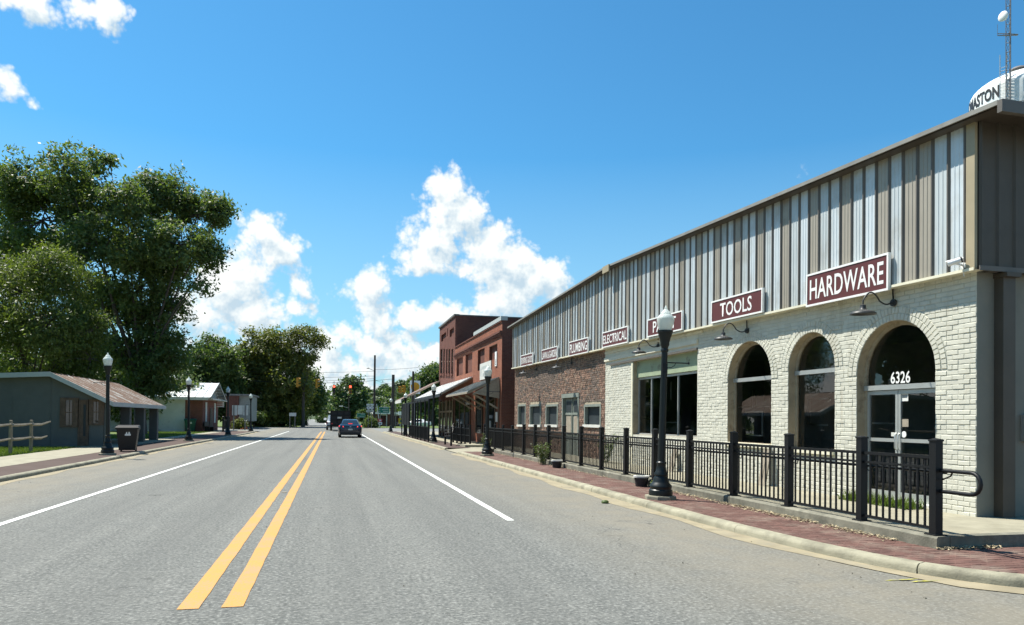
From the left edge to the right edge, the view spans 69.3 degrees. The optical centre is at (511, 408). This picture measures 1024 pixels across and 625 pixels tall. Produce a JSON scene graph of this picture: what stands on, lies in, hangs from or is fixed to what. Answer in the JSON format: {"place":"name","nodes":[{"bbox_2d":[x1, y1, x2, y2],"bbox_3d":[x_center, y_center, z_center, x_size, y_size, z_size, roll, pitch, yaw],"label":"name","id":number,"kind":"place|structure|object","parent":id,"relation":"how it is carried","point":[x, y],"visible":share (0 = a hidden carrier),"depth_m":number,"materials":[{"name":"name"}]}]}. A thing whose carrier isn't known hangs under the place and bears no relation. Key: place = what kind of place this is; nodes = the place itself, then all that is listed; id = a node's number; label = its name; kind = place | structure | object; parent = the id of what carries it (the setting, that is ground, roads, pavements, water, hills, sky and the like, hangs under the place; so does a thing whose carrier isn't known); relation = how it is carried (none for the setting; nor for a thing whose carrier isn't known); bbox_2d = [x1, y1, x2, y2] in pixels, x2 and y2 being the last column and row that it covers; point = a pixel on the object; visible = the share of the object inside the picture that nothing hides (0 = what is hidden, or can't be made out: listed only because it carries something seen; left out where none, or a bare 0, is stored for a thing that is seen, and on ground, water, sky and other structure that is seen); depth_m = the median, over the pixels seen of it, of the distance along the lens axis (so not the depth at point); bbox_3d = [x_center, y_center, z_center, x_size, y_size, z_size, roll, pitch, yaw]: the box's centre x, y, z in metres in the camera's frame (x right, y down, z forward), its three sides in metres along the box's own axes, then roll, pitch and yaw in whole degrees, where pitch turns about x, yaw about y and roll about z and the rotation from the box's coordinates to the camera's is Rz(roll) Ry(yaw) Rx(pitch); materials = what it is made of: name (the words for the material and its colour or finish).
{"place":"outdoors","nodes":[
{"label":"outdoors","id":0,"kind":"place"},
{"bbox_2d":[2,431,213,455],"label":"lawn","id":1,"kind":"structure","parent":0,"point":[113,432],"depth_m":64.62,"materials":[{"name":"green plant"}]},
{"bbox_2d":[0,420,50,453],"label":"split rail fence","id":2,"kind":"object","parent":1,"relation":"on","point":[11,425],"visible":0.95,"depth_m":28.72,"materials":[{"name":"brown wood"}]},
{"bbox_2d":[0,445,79,456],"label":"lawn grass","id":3,"kind":"structure","parent":1,"relation":"on","point":[19,450],"depth_m":30.92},
{"bbox_2d":[0,236,124,379],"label":"shade tree","id":4,"kind":"object","parent":1,"relation":"on","point":[73,336],"visible":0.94,"depth_m":47.65,"materials":[{"name":"green plant"}]},
{"bbox_2d":[0,334,203,424],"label":"understory tree","id":5,"kind":"object","parent":1,"relation":"on","point":[115,379],"visible":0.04,"depth_m":69.36,"materials":[{"name":"green plant"}]},
{"bbox_2d":[0,136,246,433],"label":"pecan tree","id":6,"kind":"object","parent":1,"relation":"on","point":[153,353],"visible":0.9,"depth_m":57.09,"materials":[{"name":"green plant"}]},
{"bbox_2d":[110,431,204,438],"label":"side lawn grass","id":7,"kind":"structure","parent":1,"relation":"on","point":[162,435],"depth_m":58.42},
{"bbox_2d":[110,382,226,431],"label":"white block building","id":8,"kind":"structure","parent":1,"relation":"on","point":[203,408],"depth_m":72.11,"materials":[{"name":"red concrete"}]},
{"bbox_2d":[184,418,196,431],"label":"wheeled bin","id":9,"kind":"object","parent":1,"relation":"on","point":[192,423],"visible":0.82,"depth_m":71.21,"materials":[{"name":"green plastic"}]},
{"bbox_2d":[0,430,225,466],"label":"concrete path","id":10,"kind":"structure","parent":0,"point":[31,457],"depth_m":28.50,"materials":[{"name":"concrete"}]},
{"bbox_2d":[0,372,165,446],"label":"grey building","id":11,"kind":"structure","parent":10,"relation":"on","point":[72,409],"depth_m":34.61,"materials":[{"name":"metal"}]},
{"bbox_2d":[59,397,78,426],"bbox_3d":[-20.717,0.159,34.658,0.797,1.387,0.056,1,-1,-14],"label":"window","id":12,"kind":"structure","parent":11,"relation":"in","point":[69,408],"depth_m":34.64,"materials":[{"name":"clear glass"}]},
{"bbox_2d":[77,400,88,445],"bbox_3d":[-20.140,0.643,34.793,0.465,2.164,0.056,1,-1,-14],"label":"door","id":13,"kind":"structure","parent":11,"relation":"in","point":[83,425],"depth_m":34.78,"materials":[{"name":"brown wood"}]},
{"bbox_2d":[88,399,103,424],"bbox_3d":[-19.609,0.149,34.928,0.681,1.218,0.056,1,-1,-14],"label":"window","id":14,"kind":"structure","parent":11,"relation":"in","point":[96,407],"depth_m":34.92,"materials":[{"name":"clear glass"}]},
{"bbox_2d":[0,431,251,475],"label":"brick sidewalk","id":15,"kind":"structure","parent":0,"point":[14,469],"depth_m":26.61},
{"bbox_2d":[93,353,116,454],"bbox_3d":[-15.282,-0.184,27.782,0.762,3.881,0.554,0,-1,-14],"label":"street lamp","id":16,"kind":"object","parent":15,"relation":"on","point":[107,448],"visible":0.99,"depth_m":27.74,"materials":[{"name":"black metal"}]},
{"bbox_2d":[115,425,140,450],"bbox_3d":[-15.934,1.218,30.719,0.860,1.100,0.870,1,-1,-22],"label":"wheeled bin","id":17,"kind":"object","parent":15,"relation":"on","point":[127,437],"visible":0.94,"depth_m":30.43,"materials":[{"name":"plastic"}]},
{"bbox_2d":[180,377,193,440],"bbox_3d":[-19.354,0.001,44.081,0.762,3.881,0.554,0,-1,-14],"label":"street lamp","id":18,"kind":"object","parent":15,"relation":"on","point":[188,436],"visible":0.98,"depth_m":44.04,"materials":[{"name":"black metal"}]},
{"bbox_2d":[221,387,231,435],"bbox_3d":[-22.193,0.160,57.591,0.762,3.881,0.554,0,-1,-14],"label":"street lamp","id":19,"kind":"object","parent":15,"relation":"on","point":[227,432],"visible":1,"depth_m":57.54,"materials":[{"name":"black metal"}]},
{"bbox_2d":[246,394,252,430],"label":"street lamp","id":20,"kind":"object","parent":15,"relation":"on","point":[250,426],"visible":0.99,"depth_m":74.91,"materials":[{"name":"black metal"}]},
{"bbox_2d":[4,431,493,466],"bbox_3d":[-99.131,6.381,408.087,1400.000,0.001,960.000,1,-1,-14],"label":"ground","id":21,"kind":"structure","parent":0,"point":[259,431],"depth_m":42.71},
{"bbox_2d":[0,430,254,481],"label":"kerb","id":22,"kind":"structure","parent":21,"relation":"on","point":[36,472],"depth_m":24.12,"materials":[{"name":"concrete"}]},
{"bbox_2d":[174,330,257,421],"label":"round tree","id":23,"kind":"object","parent":21,"relation":"on","point":[217,363],"visible":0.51,"depth_m":109.19,"materials":[{"name":"green plant"}]},
{"bbox_2d":[274,323,335,426],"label":"thin tree","id":24,"kind":"object","parent":21,"relation":"on","point":[295,335],"visible":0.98,"depth_m":116.33,"materials":[{"name":"green plant"}]},
{"bbox_2d":[285,366,330,425],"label":"corner tree","id":25,"kind":"object","parent":21,"relation":"on","point":[318,410],"visible":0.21,"depth_m":132.22,"materials":[{"name":"green plant"}]},
{"bbox_2d":[308,373,438,425],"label":"wood","id":26,"kind":"object","parent":21,"relation":"on","point":[383,394],"visible":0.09,"depth_m":275.50,"materials":[{"name":"green plant"}]},
{"bbox_2d":[384,431,447,450],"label":"kerb","id":27,"kind":"structure","parent":21,"relation":"on","point":[431,444],"depth_m":47.97,"materials":[{"name":"concrete"}]},
{"bbox_2d":[438,314,522,436],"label":"tall brick building","id":28,"kind":"structure","parent":21,"relation":"on","point":[456,329],"depth_m":58.63,"materials":[{"name":"red brick"}]},
{"bbox_2d":[395,381,439,403],"bbox_3d":[-8.611,-1.481,66.924,3.351,1.989,5.890,1,-1,-14],"label":"brown awning","id":29,"kind":"object","parent":28,"relation":"attached to","point":[409,395],"visible":0.99,"depth_m":64.89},
{"bbox_2d":[439,399,452,436],"bbox_3d":[-5.414,0.764,60.591,0.117,2.950,7.250,1,-1,-14],"label":"shop window","id":30,"kind":"structure","parent":28,"relation":"in","point":[445,408],"depth_m":60.04,"materials":[{"name":"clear glass"}]},
{"bbox_2d":[457,451,1023,587],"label":"kerb","id":31,"kind":"structure","parent":21,"relation":"on","point":[954,572],"depth_m":9.17,"materials":[{"name":"concrete"}]},
{"bbox_2d":[494,449,1023,549],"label":"retaining wall","id":32,"kind":"structure","parent":21,"relation":"on","point":[921,538],"depth_m":10.46,"materials":[{"name":"concrete"}]},
{"bbox_2d":[483,424,982,535],"bbox_3d":[2.008,1.093,22.118,0.222,1.180,28.235,1,-1,-14],"label":"railing","id":33,"kind":"object","parent":32,"relation":"on","point":[502,438],"visible":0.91,"depth_m":12.32,"materials":[{"name":"black metal"}]},
{"bbox_2d":[969,65,1023,111],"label":"water tower","id":34,"kind":"structure","parent":21,"relation":"on","point":[987,93],"depth_m":73.32,"materials":[{"name":"metal"}]},
{"bbox_2d":[999,54,1006,99],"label":"ladder cage","id":35,"kind":"object","parent":34,"relation":"on","point":[1000,77],"visible":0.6,"depth_m":72.72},
{"bbox_2d":[997,0,1017,99],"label":"antenna mast","id":36,"kind":"object","parent":34,"relation":"on","point":[1003,16],"visible":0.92,"depth_m":71.89,"materials":[{"name":"grey metal"}]},
{"bbox_2d":[300,419,337,427],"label":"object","id":37,"kind":"structure","parent":0,"point":[312,423],"depth_m":135.63,"materials":[{"name":"metal"}]},
{"bbox_2d":[218,427,437,431],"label":"crossing road","id":38,"kind":"structure","parent":0,"point":[269,428],"depth_m":101.19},
{"bbox_2d":[232,405,247,429],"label":"sign backs","id":39,"kind":"object","parent":38,"relation":"on","point":[242,409],"visible":0.86,"depth_m":87.86,"materials":[{"name":"grey metal"}]},
{"bbox_2d":[231,417,248,428],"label":"shrub","id":40,"kind":"object","parent":38,"relation":"on","point":[239,423],"visible":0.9,"depth_m":91.25,"materials":[{"name":"green plant"}]},
{"bbox_2d":[225,394,258,428],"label":"back brick building","id":41,"kind":"structure","parent":38,"relation":"on","point":[239,399],"depth_m":95.08,"materials":[{"name":"grey brick"}]},
{"bbox_2d":[247,410,266,427],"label":"shrub","id":42,"kind":"object","parent":38,"relation":"on","point":[261,417],"visible":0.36,"depth_m":104.18,"materials":[{"name":"green plant"}]},
{"bbox_2d":[410,381,419,420],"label":"pole sign","id":43,"kind":"object","parent":38,"relation":"on","point":[416,385],"visible":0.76,"depth_m":117.78,"materials":[{"name":"metal"}]},
{"bbox_2d":[218,422,438,427],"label":"verge grass","id":44,"kind":"structure","parent":0,"point":[220,424],"depth_m":123.65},
{"bbox_2d":[221,324,322,426],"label":"olive tree","id":45,"kind":"object","parent":44,"relation":"on","point":[264,360],"visible":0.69,"depth_m":115.87,"materials":[{"name":"green plant"}]},
{"bbox_2d":[267,409,299,426],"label":"bush","id":46,"kind":"object","parent":44,"relation":"on","point":[284,423],"visible":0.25,"depth_m":119.93,"materials":[{"name":"green plant"}]},
{"bbox_2d":[362,415,381,427],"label":"shrub","id":47,"kind":"object","parent":44,"relation":"on","point":[367,424],"visible":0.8,"depth_m":117.50,"materials":[{"name":"green plant"}]},
{"bbox_2d":[402,361,438,425],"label":"tree","id":48,"kind":"object","parent":44,"relation":"on","point":[428,374],"visible":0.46,"depth_m":148.57,"materials":[{"name":"green plant"}]},
{"bbox_2d":[386,431,469,447],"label":"sidewalk","id":49,"kind":"structure","parent":0,"point":[441,443],"depth_m":44.43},
{"bbox_2d":[401,399,429,441],"bbox_3d":[-7.460,0.824,55.919,0.110,2.750,18.746,1,-1,-14],"label":"porch railing","id":50,"kind":"object","parent":49,"relation":"on","point":[420,432],"visible":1,"depth_m":53.66,"materials":[{"name":"black metal"}]},
{"bbox_2d":[429,384,441,442],"bbox_3d":[-4.814,0.249,46.463,0.762,3.750,0.554,1,-1,-6],"label":"street lamp","id":51,"kind":"object","parent":49,"relation":"on","point":[433,438],"visible":1,"depth_m":46.38,"materials":[{"name":"black metal"}]},
{"bbox_2d":[397,431,493,452],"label":"concrete pavement","id":52,"kind":"structure","parent":0,"point":[470,449],"depth_m":42.92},
{"bbox_2d":[444,423,471,445],"bbox_3d":[-3.599,1.456,43.804,1.612,1.228,5.924,1,-1,-14],"label":"step railing","id":53,"kind":"object","parent":52,"relation":"on","point":[460,434],"visible":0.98,"depth_m":43.10,"materials":[{"name":"black metal"}]},
{"bbox_2d":[453,316,514,442],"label":"brick shop","id":54,"kind":"structure","parent":52,"relation":"on","point":[485,343],"depth_m":44.88,"materials":[{"name":"red brick"}]},
{"bbox_2d":[415,377,471,400],"bbox_3d":[-5.526,-1.416,56.663,2.195,1.412,15.285,1,-1,-14],"label":"white awning","id":55,"kind":"object","parent":54,"relation":"attached to","point":[441,390],"visible":0.91,"depth_m":52.84,"materials":[{"name":"metal"}]},
{"bbox_2d":[454,396,470,429],"bbox_3d":[-3.580,0.479,53.109,0.086,2.650,6.479,1,-1,-14],"label":"shop door","id":56,"kind":"structure","parent":54,"relation":"in","point":[462,414],"depth_m":52.94,"materials":[{"name":"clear glass"}]},
{"bbox_2d":[446,377,499,409],"bbox_3d":[-2.515,-0.874,44.963,1.843,1.818,7.830,1,-1,-14],"label":"tin awning","id":57,"kind":"object","parent":54,"relation":"attached to","point":[494,384],"visible":0.91,"depth_m":41.41,"materials":[{"name":"metal"}]},
{"bbox_2d":[475,396,482,433],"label":"shop window","id":58,"kind":"structure","parent":54,"relation":"in","point":[478,413],"depth_m":46.88,"materials":[{"name":"black glass"}]},
{"bbox_2d":[480,360,491,379],"bbox_3d":[-1.627,-2.346,45.289,0.044,1.015,3.341,1,-1,-14],"label":"painted board","id":59,"kind":"object","parent":54,"relation":"attached to","point":[483,366],"visible":0.69,"depth_m":45.76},
{"bbox_2d":[485,396,495,427],"bbox_3d":[-1.274,0.521,43.605,0.086,2.950,2.866,1,-1,-14],"label":"shop door","id":60,"kind":"structure","parent":54,"relation":"in","point":[492,400],"depth_m":43.25,"materials":[{"name":"black glass"}]},
{"bbox_2d":[0,427,1023,624],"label":"road","id":61,"kind":"structure","parent":0,"point":[148,550],"depth_m":8.64,"materials":[{"name":"asphalt"}]},
{"bbox_2d":[0,432,255,485],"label":"gutter","id":62,"kind":"object","parent":61,"relation":"on","point":[48,474],"visible":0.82,"depth_m":23.84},
{"bbox_2d":[0,431,288,525],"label":"white edge line","id":63,"kind":"object","parent":61,"relation":"on","point":[30,514],"visible":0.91,"depth_m":15.04,"materials":[{"name":"paint"}]},
{"bbox_2d":[176,432,321,609],"bbox_3d":[-11.932,2.088,44.209,0.178,0.001,78.407,1,-1,-14],"label":"yellow centre line","id":64,"kind":"object","parent":61,"relation":"on","point":[195,598],"visible":0.93,"depth_m":8.62,"materials":[{"name":"paint"}]},
{"bbox_2d":[222,432,324,606],"bbox_3d":[-11.593,2.092,44.294,0.179,0.001,78.402,1,-1,-14],"label":"yellow centre line","id":65,"kind":"object","parent":61,"relation":"on","point":[240,590],"visible":0.92,"depth_m":8.76,"materials":[{"name":"paint"}]},
{"bbox_2d":[330,410,350,430],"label":"trailer","id":66,"kind":"object","parent":61,"relation":"on","point":[338,417],"visible":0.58,"depth_m":86.17,"materials":[{"name":"black metal"}]},
{"bbox_2d":[336,419,362,436],"bbox_3d":[-13.405,1.579,61.165,2.200,1.470,4.870,1,-1,-14],"label":"sedan","id":67,"kind":"object","parent":61,"relation":"on","point":[349,426],"visible":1,"depth_m":58.96,"materials":[{"name":"blue paint"}]},
{"bbox_2d":[363,435,512,519],"bbox_3d":[-8.117,2.139,45.023,0.128,0.001,68.624,1,-1,-14],"label":"white edge line","id":68,"kind":"object","parent":61,"relation":"on","point":[500,514],"visible":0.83,"depth_m":16.25,"materials":[{"name":"paint"}]},
{"bbox_2d":[452,453,1023,593],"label":"gutter","id":69,"kind":"object","parent":61,"relation":"on","point":[769,544],"visible":1,"depth_m":9.71,"materials":[{"name":"concrete"}]},
{"bbox_2d":[0,0,1023,394],"label":"sky","id":70,"kind":"structure","parent":0,"point":[400,168],"materials":[{"name":"blue"}]},
{"bbox_2d":[466,452,1023,573],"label":"sidewalk","id":71,"kind":"structure","parent":0,"point":[1007,559],"depth_m":10.16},
{"bbox_2d":[480,365,499,455],"bbox_3d":[-0.892,0.064,30.221,0.762,3.750,0.554,1,-1,-1],"label":"street lamp","id":72,"kind":"object","parent":71,"relation":"on","point":[487,450],"visible":0.99,"depth_m":30.15,"materials":[{"name":"black metal"}]},
{"bbox_2d":[532,440,551,464],"bbox_3d":[0.951,1.434,24.641,0.698,0.838,0.504,1,-1,-14],"label":"weed","id":73,"kind":"object","parent":71,"relation":"on","point":[541,458],"visible":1,"depth_m":24.62,"materials":[{"name":"green plant"}]},
{"bbox_2d":[633,475,649,486],"bbox_3d":[2.946,1.639,16.855,0.374,0.247,0.368,1,-1,-14],"label":"planter","id":74,"kind":"object","parent":71,"relation":"on","point":[641,480],"visible":1,"depth_m":16.73,"materials":[{"name":"black plastic"}]},
{"bbox_2d":[645,306,689,500],"bbox_3d":[3.009,-0.116,14.235,0.762,3.750,0.554,2,-1,-2],"label":"street lamp","id":75,"kind":"object","parent":71,"relation":"on","point":[660,487],"visible":0.98,"depth_m":14.16,"materials":[{"name":"metal"}]},
{"bbox_2d":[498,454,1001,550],"bbox_3d":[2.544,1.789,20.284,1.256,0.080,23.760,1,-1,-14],"label":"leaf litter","id":76,"kind":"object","parent":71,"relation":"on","point":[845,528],"visible":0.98,"depth_m":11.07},
{"bbox_2d":[491,447,1023,533],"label":"concrete walkway","id":77,"kind":"structure","parent":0,"point":[957,524],"depth_m":11.21,"materials":[{"name":"concrete"}]},
{"bbox_2d":[507,99,1023,517],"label":"hardware store","id":78,"kind":"structure","parent":77,"relation":"on","point":[937,351],"depth_m":14.74,"materials":[{"name":"brick"}]},
{"bbox_2d":[517,404,525,426],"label":"boarded window","id":79,"kind":"structure","parent":78,"relation":"in","point":[521,407],"depth_m":36.41,"materials":[{"name":"grey wood"}]},
{"bbox_2d":[521,352,533,366],"bbox_3d":[0.699,-2.287,34.517,0.054,0.543,2.098,1,0,-14],"label":"shop sign","id":80,"kind":"object","parent":78,"relation":"attached to","point":[527,359],"visible":1,"depth_m":34.36,"materials":[{"name":"white paint"}]},
{"bbox_2d":[528,404,540,426],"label":"boarded window","id":81,"kind":"structure","parent":78,"relation":"in","point":[535,409],"depth_m":34.15,"materials":[{"name":"grey wood"}]},
{"bbox_2d":[541,346,557,362],"bbox_3d":[1.573,-2.286,31.047,0.056,0.541,2.242,1,0,-14],"label":"shop sign","id":82,"kind":"object","parent":78,"relation":"attached to","point":[549,354],"visible":1,"depth_m":30.98,"materials":[{"name":"white paint"}]},
{"bbox_2d":[544,404,557,426],"bbox_3d":[1.720,0.282,31.327,0.200,0.961,1.807,1,-1,-14],"label":"boarded window","id":83,"kind":"structure","parent":78,"relation":"in","point":[551,414],"depth_m":31.60,"materials":[{"name":"grey wood"}]},
{"bbox_2d":[561,393,579,455],"bbox_3d":[2.329,0.612,28.955,0.175,2.434,2.092,1,-1,-14],"label":"door","id":84,"kind":"structure","parent":78,"relation":"in","point":[570,406],"depth_m":29.11,"materials":[{"name":"grey wood"}]},
{"bbox_2d":[569,337,588,356],"bbox_3d":[2.473,-2.297,27.479,0.054,0.556,2.135,1,0,-14],"label":"shop sign","id":85,"kind":"object","parent":78,"relation":"attached to","point":[578,346],"visible":1,"depth_m":27.34,"materials":[{"name":"white paint"}]},
{"bbox_2d":[582,404,601,427],"bbox_3d":[2.923,0.245,26.557,0.200,0.833,1.808,1,-1,-14],"label":"boarded window","id":86,"kind":"structure","parent":78,"relation":"in","point":[592,412],"depth_m":26.76,"materials":[{"name":"grey wood"}]},
{"bbox_2d":[602,326,628,347],"bbox_3d":[3.343,-2.323,24.027,0.054,0.527,2.175,1,0,-14],"label":"shop sign","id":87,"kind":"object","parent":78,"relation":"attached to","point":[614,337],"visible":1,"depth_m":23.93,"materials":[{"name":"white paint"}]},
{"bbox_2d":[647,310,683,337],"bbox_3d":[4.228,-2.339,20.515,0.056,0.519,2.166,1,0,-14],"label":"shop sign","id":88,"kind":"object","parent":78,"relation":"attached to","point":[652,325],"visible":0.64,"depth_m":19.95,"materials":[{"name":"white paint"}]},
{"bbox_2d":[637,351,697,437],"bbox_3d":[4.440,-0.364,21.132,0.110,2.270,4.091,1,-1,-14],"label":"shop window","id":89,"kind":"structure","parent":78,"relation":"in","point":[651,367],"depth_m":20.92,"materials":[{"name":"metal"}]},
{"bbox_2d":[714,320,748,339],"bbox_3d":[4.956,-1.791,16.724,0.823,0.459,0.416,1,-1,-14],"label":"wall lamp","id":90,"kind":"object","parent":78,"relation":"attached to","point":[723,336],"visible":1,"depth_m":16.69,"materials":[{"name":"black metal"}]},
{"bbox_2d":[711,287,764,323],"bbox_3d":[5.127,-2.340,16.947,0.054,0.533,2.178,1,0,-14],"label":"shop sign","id":91,"kind":"object","parent":78,"relation":"attached to","point":[748,303],"visible":1,"depth_m":16.81,"materials":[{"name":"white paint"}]},
{"bbox_2d":[727,342,771,448],"bbox_3d":[5.445,-0.336,16.810,0.310,2.394,1.819,1,-1,-14],"label":"arched window","id":92,"kind":"structure","parent":78,"relation":"in","point":[748,347],"depth_m":17.50,"materials":[{"name":"metal"}]},
{"bbox_2d":[794,333,834,454],"bbox_3d":[5.987,-0.318,14.666,0.310,2.390,1.485,1,-1,-14],"label":"arched window","id":93,"kind":"structure","parent":78,"relation":"in","point":[798,373],"depth_m":15.29,"materials":[{"name":"metal"}]},
{"bbox_2d":[806,252,890,306],"bbox_3d":[6.023,-2.297,13.391,0.055,0.630,2.176,1,0,-14],"label":"shop sign","id":94,"kind":"object","parent":78,"relation":"attached to","point":[862,277],"visible":1,"depth_m":13.23,"materials":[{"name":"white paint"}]},
{"bbox_2d":[849,289,896,315],"bbox_3d":[6.048,-1.804,12.391,0.823,0.459,0.416,1,-1,-14],"label":"wall lamp","id":95,"kind":"object","parent":78,"relation":"attached to","point":[862,311],"visible":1,"depth_m":12.40,"materials":[{"name":"metal"}]},
{"bbox_2d":[867,390,897,498],"bbox_3d":[6.486,0.615,12.973,0.094,1.869,0.730,1,-1,-14],"label":"glass door","id":96,"kind":"structure","parent":78,"relation":"in","point":[869,393],"depth_m":13.07,"materials":[{"name":"metal"}]},
{"bbox_2d":[897,388,935,503],"bbox_3d":[6.687,0.606,12.175,0.094,1.869,0.898,1,-1,-14],"label":"glass door","id":97,"kind":"structure","parent":78,"relation":"in","point":[900,440],"depth_m":12.55,"materials":[{"name":"metal"}]},
{"bbox_2d":[946,257,965,274],"bbox_3d":[6.572,-2.104,10.942,0.289,0.283,0.145,1,-1,7],"label":"security camera","id":98,"kind":"object","parent":78,"relation":"attached to","point":[957,261],"visible":1,"depth_m":10.93,"materials":[{"name":"white paint"}]},
{"bbox_2d":[759,449,771,485],"bbox_3d":[5.419,1.254,15.879,0.155,0.780,0.265,1,-1,-14],"label":"leaning board","id":99,"kind":"object","parent":77,"relation":"on","point":[764,468],"visible":0.5,"depth_m":15.86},
{"bbox_2d":[834,489,923,509],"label":"doorstep grass","id":100,"kind":"structure","parent":0,"point":[921,504],"depth_m":12.18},
{"bbox_2d":[832,561,1023,616],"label":"side street","id":101,"kind":"structure","parent":0,"point":[1012,603],"depth_m":7.00,"materials":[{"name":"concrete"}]},
{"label":"roadside grass","id":102,"kind":"structure","parent":0,"visible":0},
{"bbox_2d":[327,374,370,421],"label":"tree","id":103,"kind":"object","parent":102,"relation":"on","point":[358,396],"visible":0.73,"depth_m":203.20,"materials":[{"name":"green plant"}]},
{"bbox_2d":[355,408,370,426],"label":"tree","id":104,"kind":"object","parent":102,"relation":"on","point":[363,410],"visible":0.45,"depth_m":124.99,"materials":[{"name":"green plant"}]},
{"bbox_2d":[367,355,375,417],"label":"utility pole","id":105,"kind":"object","parent":102,"relation":"on","point":[374,390],"visible":0.86,"depth_m":119.07,"materials":[{"name":"brown wood"}]},
{"bbox_2d":[370,412,399,425],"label":"flat brick building","id":106,"kind":"structure","parent":102,"relation":"on","point":[385,417],"depth_m":134.32,"materials":[{"name":"white paint"}]},
{"bbox_2d":[391,375,395,427],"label":"utility pole","id":107,"kind":"object","parent":102,"relation":"on","point":[393,410],"visible":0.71,"depth_m":118.69,"materials":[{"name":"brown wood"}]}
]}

